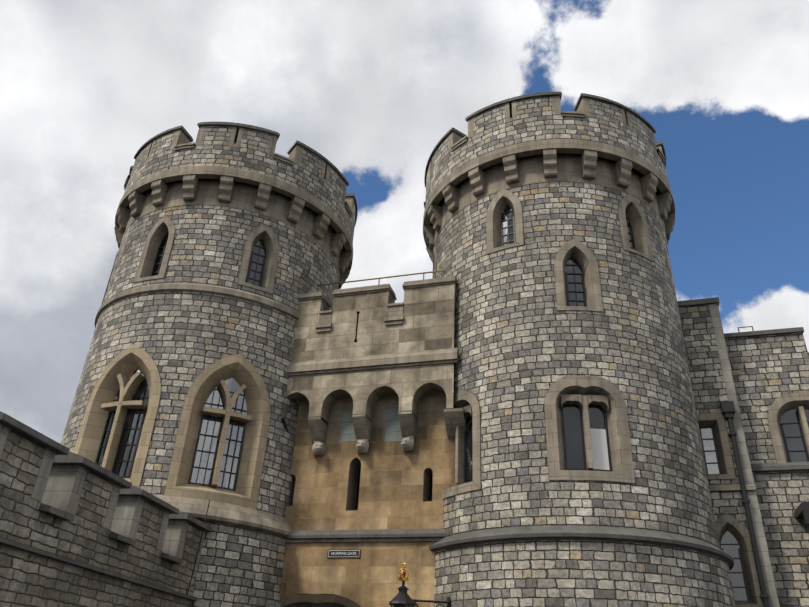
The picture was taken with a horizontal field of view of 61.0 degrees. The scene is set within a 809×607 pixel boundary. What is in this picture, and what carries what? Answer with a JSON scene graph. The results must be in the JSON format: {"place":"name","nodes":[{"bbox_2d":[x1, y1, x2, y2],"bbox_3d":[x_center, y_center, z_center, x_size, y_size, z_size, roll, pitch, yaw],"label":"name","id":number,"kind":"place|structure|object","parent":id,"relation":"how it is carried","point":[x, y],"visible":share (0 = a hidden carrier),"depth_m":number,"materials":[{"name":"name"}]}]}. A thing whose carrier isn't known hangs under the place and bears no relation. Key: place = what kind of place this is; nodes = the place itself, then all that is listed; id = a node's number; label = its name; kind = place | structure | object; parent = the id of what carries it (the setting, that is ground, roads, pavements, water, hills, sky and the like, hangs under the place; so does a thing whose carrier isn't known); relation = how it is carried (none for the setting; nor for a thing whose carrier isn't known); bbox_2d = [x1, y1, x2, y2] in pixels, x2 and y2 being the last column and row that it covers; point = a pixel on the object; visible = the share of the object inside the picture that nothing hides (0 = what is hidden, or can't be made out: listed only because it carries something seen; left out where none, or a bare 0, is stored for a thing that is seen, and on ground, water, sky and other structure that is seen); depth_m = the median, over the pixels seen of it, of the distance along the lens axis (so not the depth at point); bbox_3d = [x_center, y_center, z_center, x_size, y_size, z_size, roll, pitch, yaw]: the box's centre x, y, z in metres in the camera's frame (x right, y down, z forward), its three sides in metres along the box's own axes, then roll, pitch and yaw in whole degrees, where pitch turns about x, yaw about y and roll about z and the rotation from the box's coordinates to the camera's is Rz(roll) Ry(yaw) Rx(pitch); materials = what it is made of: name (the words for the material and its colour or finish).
{"place":"outdoors","nodes":[
{"label":"outdoors","id":0,"kind":"place"},
{"bbox_2d":[0,0,808,442],"label":"sky","id":1,"kind":"structure","parent":0,"point":[372,87],"materials":[{"name":"white"}]},
{"label":"ground","id":2,"kind":"structure","parent":0,"visible":0},
{"bbox_2d":[0,429,203,606],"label":"curtain wall","id":3,"kind":"structure","parent":2,"relation":"on","point":[28,579],"depth_m":10.62,"materials":[{"name":"stone"}]},
{"bbox_2d":[60,180,340,606],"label":"tower shaft","id":4,"kind":"object","parent":2,"relation":"on","point":[190,316],"visible":0.5,"depth_m":17.53,"materials":[{"name":"grey stone"}]},
{"bbox_2d":[114,174,351,288],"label":"corbels","id":5,"kind":"object","parent":4,"relation":"attached to","point":[159,188],"visible":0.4,"depth_m":19.78,"materials":[{"name":"grey stone"}]},
{"bbox_2d":[115,145,353,269],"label":"parapet","id":6,"kind":"structure","parent":5,"relation":"on","point":[248,167],"depth_m":19.74,"materials":[{"name":"grey stone"}]},
{"bbox_2d":[124,122,357,236],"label":"tower merlons","id":7,"kind":"object","parent":6,"relation":"on","point":[301,155],"visible":0.33,"depth_m":20.30,"materials":[{"name":"grey stone"}]},
{"bbox_2d":[279,390,457,606],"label":"wall","id":8,"kind":"structure","parent":2,"relation":"on","point":[391,490],"depth_m":16.11,"materials":[{"name":"stone"}]},
{"bbox_2d":[312,441,325,455],"bbox_3d":[-2.141,3.587,17.081,0.331,0.352,0.384,-6,-31,16],"label":"lion head","id":9,"kind":"object","parent":8,"relation":"attached to","point":[318,448],"visible":0.98,"depth_m":17.02},
{"bbox_2d":[356,438,368,453],"bbox_3d":[-1.046,3.454,16.745,0.352,0.352,0.351,-6,-31,16],"label":"lion head","id":10,"kind":"object","parent":8,"relation":"attached to","point":[362,446],"visible":1,"depth_m":16.70},
{"bbox_2d":[286,284,455,424],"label":"parapet","id":11,"kind":"structure","parent":8,"relation":"on","point":[428,321],"depth_m":17.59,"materials":[{"name":"stone"}]},
{"bbox_2d":[401,436,414,451],"bbox_3d":[0.069,3.349,16.457,0.336,0.352,0.380,-6,-31,16],"label":"lion head","id":12,"kind":"object","parent":8,"relation":"attached to","point":[407,443],"visible":0.98,"depth_m":16.38},
{"bbox_2d":[0,189,808,606],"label":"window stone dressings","id":13,"kind":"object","parent":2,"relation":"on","point":[220,441],"visible":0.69,"depth_m":16.21,"materials":[{"name":"beige stone"}]},
{"bbox_2d":[429,155,735,606],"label":"tower shaft","id":14,"kind":"object","parent":2,"relation":"on","point":[520,529],"visible":0.67,"depth_m":15.20,"materials":[{"name":"grey stone"}]},
{"bbox_2d":[389,562,449,606],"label":"bracket lantern","id":15,"kind":"object","parent":14,"relation":"attached to","point":[402,598],"visible":1,"depth_m":14.12,"materials":[{"name":"black metal"}]},
{"bbox_2d":[423,149,674,262],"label":"corbels","id":16,"kind":"object","parent":14,"relation":"attached to","point":[622,171],"visible":0.56,"depth_m":18.56,"materials":[{"name":"grey stone"}]},
{"bbox_2d":[423,115,674,243],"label":"parapet","id":17,"kind":"structure","parent":16,"relation":"on","point":[486,149],"depth_m":18.56,"materials":[{"name":"grey stone"}]},
{"bbox_2d":[424,92,665,207],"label":"tower merlons","id":18,"kind":"object","parent":17,"relation":"on","point":[452,139],"visible":0.4,"depth_m":19.11,"materials":[{"name":"grey stone"}]},
{"bbox_2d":[678,304,748,530],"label":"wall","id":19,"kind":"structure","parent":2,"relation":"on","point":[706,377],"depth_m":17.37,"materials":[{"name":"stone"}]},
{"bbox_2d":[730,356,808,606],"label":"range wall","id":20,"kind":"structure","parent":2,"relation":"on","point":[761,386],"depth_m":16.16,"materials":[{"name":"stone"}]},
{"bbox_2d":[725,332,808,361],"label":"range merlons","id":21,"kind":"object","parent":20,"relation":"on","point":[767,346],"visible":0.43,"depth_m":17.75,"materials":[{"name":"stone"}]}
]}

